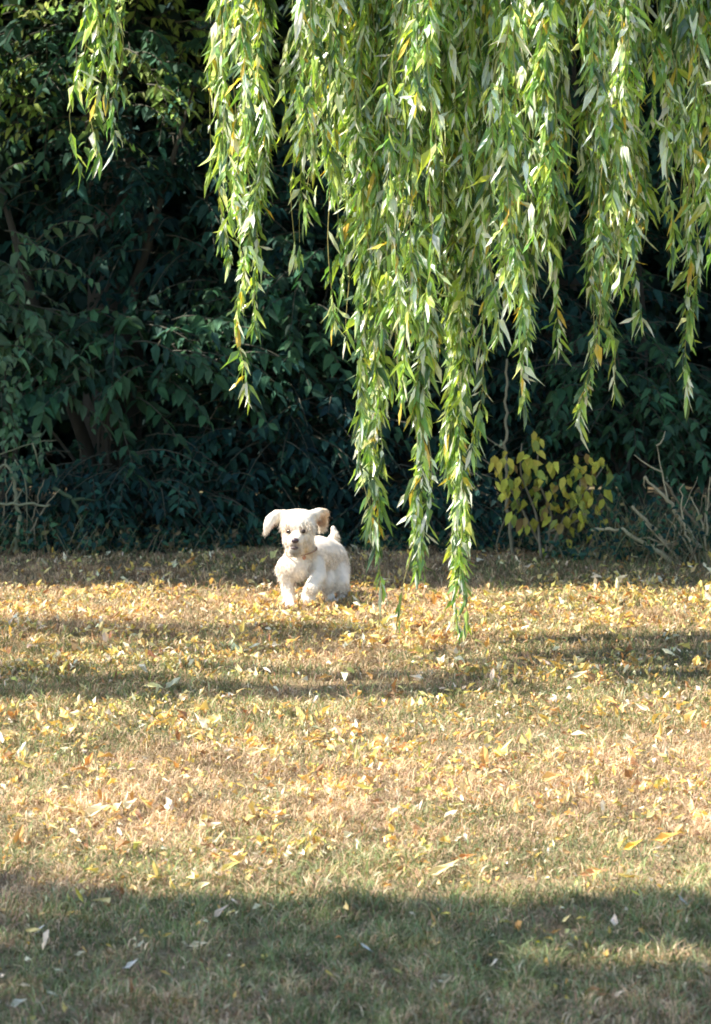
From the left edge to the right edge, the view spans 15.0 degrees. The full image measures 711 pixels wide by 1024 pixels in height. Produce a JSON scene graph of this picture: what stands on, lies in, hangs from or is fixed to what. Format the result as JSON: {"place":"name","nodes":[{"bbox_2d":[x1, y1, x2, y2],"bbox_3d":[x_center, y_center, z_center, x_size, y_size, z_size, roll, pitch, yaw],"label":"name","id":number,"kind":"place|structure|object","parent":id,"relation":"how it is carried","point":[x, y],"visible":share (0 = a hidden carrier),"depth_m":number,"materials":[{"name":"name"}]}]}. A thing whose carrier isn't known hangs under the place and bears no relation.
{"place":"outdoors","nodes":[
{"label":"outdoors","id":0,"kind":"place"},
{"bbox_2d":[0,440,710,1023],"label":"lawn","id":1,"kind":"structure","parent":0,"point":[344,694],"depth_m":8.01,"materials":[{"name":"plant"}]},
{"bbox_2d":[2,480,12,551],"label":"dry stalk","id":2,"kind":"object","parent":1,"relation":"on","point":[4,507],"visible":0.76,"depth_m":14.09,"materials":[{"name":"brown plant"}]},
{"bbox_2d":[7,999,25,1006],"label":"fallen leaf","id":3,"kind":"object","parent":1,"relation":"on","point":[15,1002],"visible":1,"depth_m":5.45,"materials":[{"name":"grey plant"}]},
{"bbox_2d":[14,759,40,769],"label":"fallen leaf","id":4,"kind":"object","parent":1,"relation":"on","point":[22,763],"visible":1,"depth_m":7.93,"materials":[{"name":"yellow plant"}]},
{"bbox_2d":[0,348,56,552],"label":"leggy shrub","id":5,"kind":"object","parent":1,"relation":"on","point":[9,399],"visible":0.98,"depth_m":13.92,"materials":[{"name":"green plant"}]},
{"bbox_2d":[0,488,49,506],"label":"fallen branch","id":6,"kind":"object","parent":5,"relation":"on","point":[17,504],"visible":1,"depth_m":13.85,"materials":[{"name":"grey wood"}]},
{"bbox_2d":[18,480,43,553],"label":"dry stalk","id":7,"kind":"object","parent":1,"relation":"on","point":[34,515],"visible":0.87,"depth_m":14.06,"materials":[{"name":"brown plant"}]},
{"bbox_2d":[17,488,60,553],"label":"dry stalk","id":8,"kind":"object","parent":1,"relation":"on","point":[33,527],"visible":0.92,"depth_m":14.01,"materials":[{"name":"brown plant"}]},
{"bbox_2d":[0,160,114,522],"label":"laurel bush","id":9,"kind":"object","parent":1,"relation":"on","point":[32,318],"visible":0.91,"depth_m":14.22,"materials":[{"name":"green plant"}]},
{"bbox_2d":[52,486,94,540],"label":"broken stem","id":10,"kind":"object","parent":1,"relation":"on","point":[69,496],"visible":0.85,"depth_m":14.05,"materials":[{"name":"brown plant"}]},
{"bbox_2d":[75,887,84,903],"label":"fallen leaf","id":11,"kind":"object","parent":1,"relation":"on","point":[79,895],"visible":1,"depth_m":6.32,"materials":[{"name":"green plant"}]},
{"bbox_2d":[80,804,109,817],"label":"fallen leaf","id":12,"kind":"object","parent":1,"relation":"on","point":[91,811],"visible":1,"depth_m":7.29,"materials":[{"name":"beige plant"}]},
{"bbox_2d":[78,0,143,516],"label":"shade tree","id":13,"kind":"object","parent":1,"relation":"on","point":[134,408],"visible":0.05,"depth_m":16.04,"materials":[{"name":"green plant"}]},
{"bbox_2d":[122,799,135,809],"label":"fallen leaf","id":14,"kind":"object","parent":1,"relation":"on","point":[128,803],"visible":1,"depth_m":7.38,"materials":[{"name":"beige plant"}]},
{"bbox_2d":[122,959,137,968],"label":"fallen leaf","id":15,"kind":"object","parent":1,"relation":"on","point":[129,964],"visible":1,"depth_m":5.71,"materials":[{"name":"white plant"}]},
{"bbox_2d":[0,405,291,555],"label":"dark shrub","id":16,"kind":"object","parent":1,"relation":"on","point":[158,501],"visible":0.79,"depth_m":14.27,"materials":[{"name":"green plant"}]},
{"bbox_2d":[143,682,164,688],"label":"fallen leaf","id":17,"kind":"object","parent":1,"relation":"on","point":[151,684],"visible":0.92,"depth_m":9.49,"materials":[{"name":"yellow plant"}]},
{"bbox_2d":[0,286,323,535],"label":"dark shrub","id":18,"kind":"object","parent":1,"relation":"on","point":[42,401],"visible":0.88,"depth_m":14.33,"materials":[{"name":"green plant"}]},
{"bbox_2d":[0,0,324,527],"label":"broadleaf tree","id":19,"kind":"object","parent":1,"relation":"on","point":[31,66],"visible":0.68,"depth_m":14.83,"materials":[{"name":"green plant"}]},
{"bbox_2d":[0,91,353,488],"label":"broadleaf tree","id":20,"kind":"object","parent":1,"relation":"on","point":[159,268],"visible":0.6,"depth_m":15.04,"materials":[{"name":"green plant"}]},
{"bbox_2d":[187,941,207,947],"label":"fallen leaf","id":21,"kind":"object","parent":1,"relation":"on","point":[193,944],"visible":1,"depth_m":5.88,"materials":[{"name":"beige plant"}]},
{"bbox_2d":[214,905,227,916],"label":"fallen leaf","id":22,"kind":"object","parent":1,"relation":"on","point":[218,912],"visible":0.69,"depth_m":6.16,"materials":[{"name":"beige plant"}]},
{"bbox_2d":[218,861,240,871],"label":"fallen leaf","id":23,"kind":"object","parent":1,"relation":"on","point":[227,866],"visible":0.89,"depth_m":6.69,"materials":[{"name":"yellow plant"}]},
{"bbox_2d":[247,747,266,754],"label":"fallen leaf","id":24,"kind":"object","parent":1,"relation":"on","point":[252,749],"visible":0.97,"depth_m":8.24,"materials":[{"name":"beige plant"}]},
{"bbox_2d":[94,348,444,542],"bbox_3d":[-0.435,-0.349,14.854,1.979,1.119,1.356,0,5,0],"label":"dark shrub","id":25,"kind":"object","parent":1,"relation":"on","point":[330,409],"visible":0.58,"depth_m":14.57,"materials":[{"name":"green plant"}]},
{"bbox_2d":[262,508,350,607],"bbox_3d":[-0.199,0.201,11.960,0.261,0.465,0.677,2,6,24],"label":"dog","id":26,"kind":"object","parent":1,"relation":"on","point":[320,563],"visible":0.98,"depth_m":11.82},
{"bbox_2d":[137,213,509,503],"bbox_3d":[-0.175,-0.752,15.000,2.092,1.820,1.308,0,5,0],"label":"dark shrub","id":27,"kind":"object","parent":1,"relation":"on","point":[275,314],"visible":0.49,"depth_m":14.70,"materials":[{"name":"green plant"}]},
{"bbox_2d":[0,539,710,1023],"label":"leaf litter","id":28,"kind":"object","parent":1,"relation":"on","point":[350,613],"visible":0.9,"depth_m":9.33,"materials":[{"name":"yellow plant"}]},
{"bbox_2d":[0,0,710,487],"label":"woods","id":29,"kind":"object","parent":1,"relation":"on","point":[180,204],"visible":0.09,"depth_m":18.76,"materials":[{"name":"green plant"}]},
{"bbox_2d":[0,488,710,566],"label":"undergrowth","id":30,"kind":"object","parent":1,"relation":"on","point":[205,537],"visible":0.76,"depth_m":14.01,"materials":[{"name":"green plant"}]},
{"bbox_2d":[356,784,374,789],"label":"fallen leaf","id":31,"kind":"object","parent":1,"relation":"on","point":[362,786],"visible":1,"depth_m":7.60,"materials":[{"name":"yellow plant"}]},
{"bbox_2d":[386,809,390,822],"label":"fallen leaf","id":32,"kind":"object","parent":1,"relation":"on","point":[388,815],"visible":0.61,"depth_m":7.19,"materials":[{"name":"beige plant"}]},
{"bbox_2d":[67,0,710,645],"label":"weeping willow","id":33,"kind":"object","parent":1,"relation":"on","point":[369,72],"visible":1,"depth_m":9.68,"materials":[{"name":"green plant"}]},
{"bbox_2d":[280,436,549,552],"bbox_3d":[0.309,-0.099,14.691,1.503,0.620,1.301,0,5,0],"label":"dark shrub","id":34,"kind":"object","parent":1,"relation":"on","point":[495,514],"visible":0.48,"depth_m":14.44,"materials":[{"name":"green plant"}]},
{"bbox_2d":[422,859,458,875],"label":"fallen leaf","id":35,"kind":"object","parent":1,"relation":"on","point":[440,868],"visible":1,"depth_m":6.61,"materials":[{"name":"beige plant"}]},
{"bbox_2d":[224,103,702,520],"bbox_3d":[0.605,-1.123,15.621,2.792,2.498,1.657,0,5,0],"label":"broadleaf tree","id":36,"kind":"object","parent":1,"relation":"on","point":[570,306],"visible":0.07,"depth_m":15.28,"materials":[{"name":"green plant"}]},
{"bbox_2d":[452,854,475,859],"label":"fallen leaf","id":37,"kind":"object","parent":1,"relation":"on","point":[463,855],"visible":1,"depth_m":6.78,"materials":[{"name":"orange plant"}]},
{"bbox_2d":[486,359,515,554],"bbox_3d":[0.739,-0.277,14.002,0.203,1.037,0.045,2,6,18],"label":"sapling","id":38,"kind":"object","parent":1,"relation":"on","point":[512,551],"visible":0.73,"depth_m":13.98,"materials":[{"name":"brown plant"}]},
{"bbox_2d":[483,431,613,558],"bbox_3d":[0.988,-0.056,13.789,0.675,0.726,0.301,0,5,0],"label":"yellow bush","id":39,"kind":"object","parent":1,"relation":"on","point":[529,463],"visible":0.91,"depth_m":13.75,"materials":[{"name":"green plant"}]},
{"bbox_2d":[538,771,561,779],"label":"fallen leaf","id":40,"kind":"object","parent":1,"relation":"on","point":[549,775],"visible":1,"depth_m":7.81,"materials":[{"name":"plant"}]},
{"bbox_2d":[430,278,674,530],"bbox_3d":[1.089,-0.580,15.092,1.448,1.495,1.201,0,5,0],"label":"dark shrub","id":41,"kind":"object","parent":1,"relation":"on","point":[514,388],"visible":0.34,"depth_m":14.93,"materials":[{"name":"green plant"}]},
{"bbox_2d":[522,0,589,514],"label":"shade tree","id":42,"kind":"object","parent":1,"relation":"on","point":[562,282],"visible":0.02,"depth_m":16.29,"materials":[{"name":"green plant"}]},
{"bbox_2d":[428,12,710,517],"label":"broadleaf tree","id":43,"kind":"object","parent":1,"relation":"on","point":[655,241],"visible":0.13,"depth_m":15.24,"materials":[{"name":"green plant"}]},
{"bbox_2d":[569,670,588,677],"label":"fallen leaf","id":44,"kind":"object","parent":1,"relation":"on","point":[576,674],"visible":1,"depth_m":9.74,"materials":[{"name":"beige plant"}]},
{"bbox_2d":[574,868,608,875],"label":"fallen leaf","id":45,"kind":"object","parent":1,"relation":"on","point":[588,870],"visible":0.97,"depth_m":6.58,"materials":[{"name":"orange plant"}]},
{"bbox_2d":[494,320,710,542],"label":"dark shrub","id":46,"kind":"object","parent":1,"relation":"on","point":[689,431],"visible":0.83,"depth_m":14.58,"materials":[{"name":"green plant"}]},
{"bbox_2d":[622,839,642,849],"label":"fallen leaf","id":47,"kind":"object","parent":1,"relation":"on","point":[629,845],"visible":1,"depth_m":6.86,"materials":[{"name":"yellow plant"}]},
{"bbox_2d":[591,527,682,564],"bbox_3d":[1.406,0.183,13.436,0.470,0.222,0.064,0,5,0],"label":"dead branch","id":48,"kind":"object","parent":1,"relation":"on","point":[657,550],"visible":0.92,"depth_m":13.41,"materials":[{"name":"grey wood"}]},
{"bbox_2d":[633,535,678,562],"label":"dead twig","id":49,"kind":"object","parent":1,"relation":"on","point":[660,548],"visible":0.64,"depth_m":13.46,"materials":[{"name":"grey wood"}]},
{"bbox_2d":[631,505,684,562],"bbox_3d":[1.528,0.141,13.522,0.340,0.352,0.052,1,5,5],"label":"dead branch","id":50,"kind":"object","parent":1,"relation":"on","point":[644,518],"visible":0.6,"depth_m":13.51,"materials":[{"name":"grey wood"}]},
{"bbox_2d":[643,517,681,563],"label":"dead twig","id":51,"kind":"object","parent":1,"relation":"on","point":[663,542],"visible":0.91,"depth_m":13.42,"materials":[{"name":"grey wood"}]},
{"bbox_2d":[650,832,679,840],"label":"fallen leaf","id":52,"kind":"object","parent":1,"relation":"on","point":[662,835],"visible":1,"depth_m":6.97,"materials":[{"name":"plant"}]},
{"bbox_2d":[634,431,705,557],"bbox_3d":[1.612,-0.057,13.564,0.425,0.699,0.056,0,5,3],"label":"dead branch","id":53,"kind":"object","parent":1,"relation":"on","point":[667,500],"visible":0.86,"depth_m":13.55,"materials":[{"name":"wood"}]},
{"bbox_2d":[665,514,693,558],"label":"dead twig","id":54,"kind":"object","parent":1,"relation":"on","point":[688,548],"visible":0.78,"depth_m":13.47,"materials":[{"name":"grey wood"}]},
{"bbox_2d":[662,480,710,541],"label":"dead branch","id":55,"kind":"object","parent":1,"relation":"on","point":[678,502],"visible":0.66,"depth_m":13.65,"materials":[{"name":"grey wood"}]},
{"bbox_2d":[675,540,698,565],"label":"dead branch","id":56,"kind":"object","parent":1,"relation":"on","point":[692,555],"visible":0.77,"depth_m":13.37,"materials":[{"name":"grey wood"}]},
{"bbox_2d":[679,477,697,565],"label":"dead twig","id":57,"kind":"object","parent":1,"relation":"on","point":[692,550],"visible":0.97,"depth_m":13.37,"materials":[{"name":"brown wood"}]},
{"bbox_2d":[690,492,708,564],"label":"dead twig","id":58,"kind":"object","parent":1,"relation":"on","point":[707,555],"visible":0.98,"depth_m":13.43,"materials":[{"name":"wood"}]},
{"bbox_2d":[705,476,710,558],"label":"dead twig","id":59,"kind":"object","parent":1,"relation":"on","point":[707,527],"visible":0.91,"depth_m":13.47,"materials":[{"name":"brown wood"}]}
]}

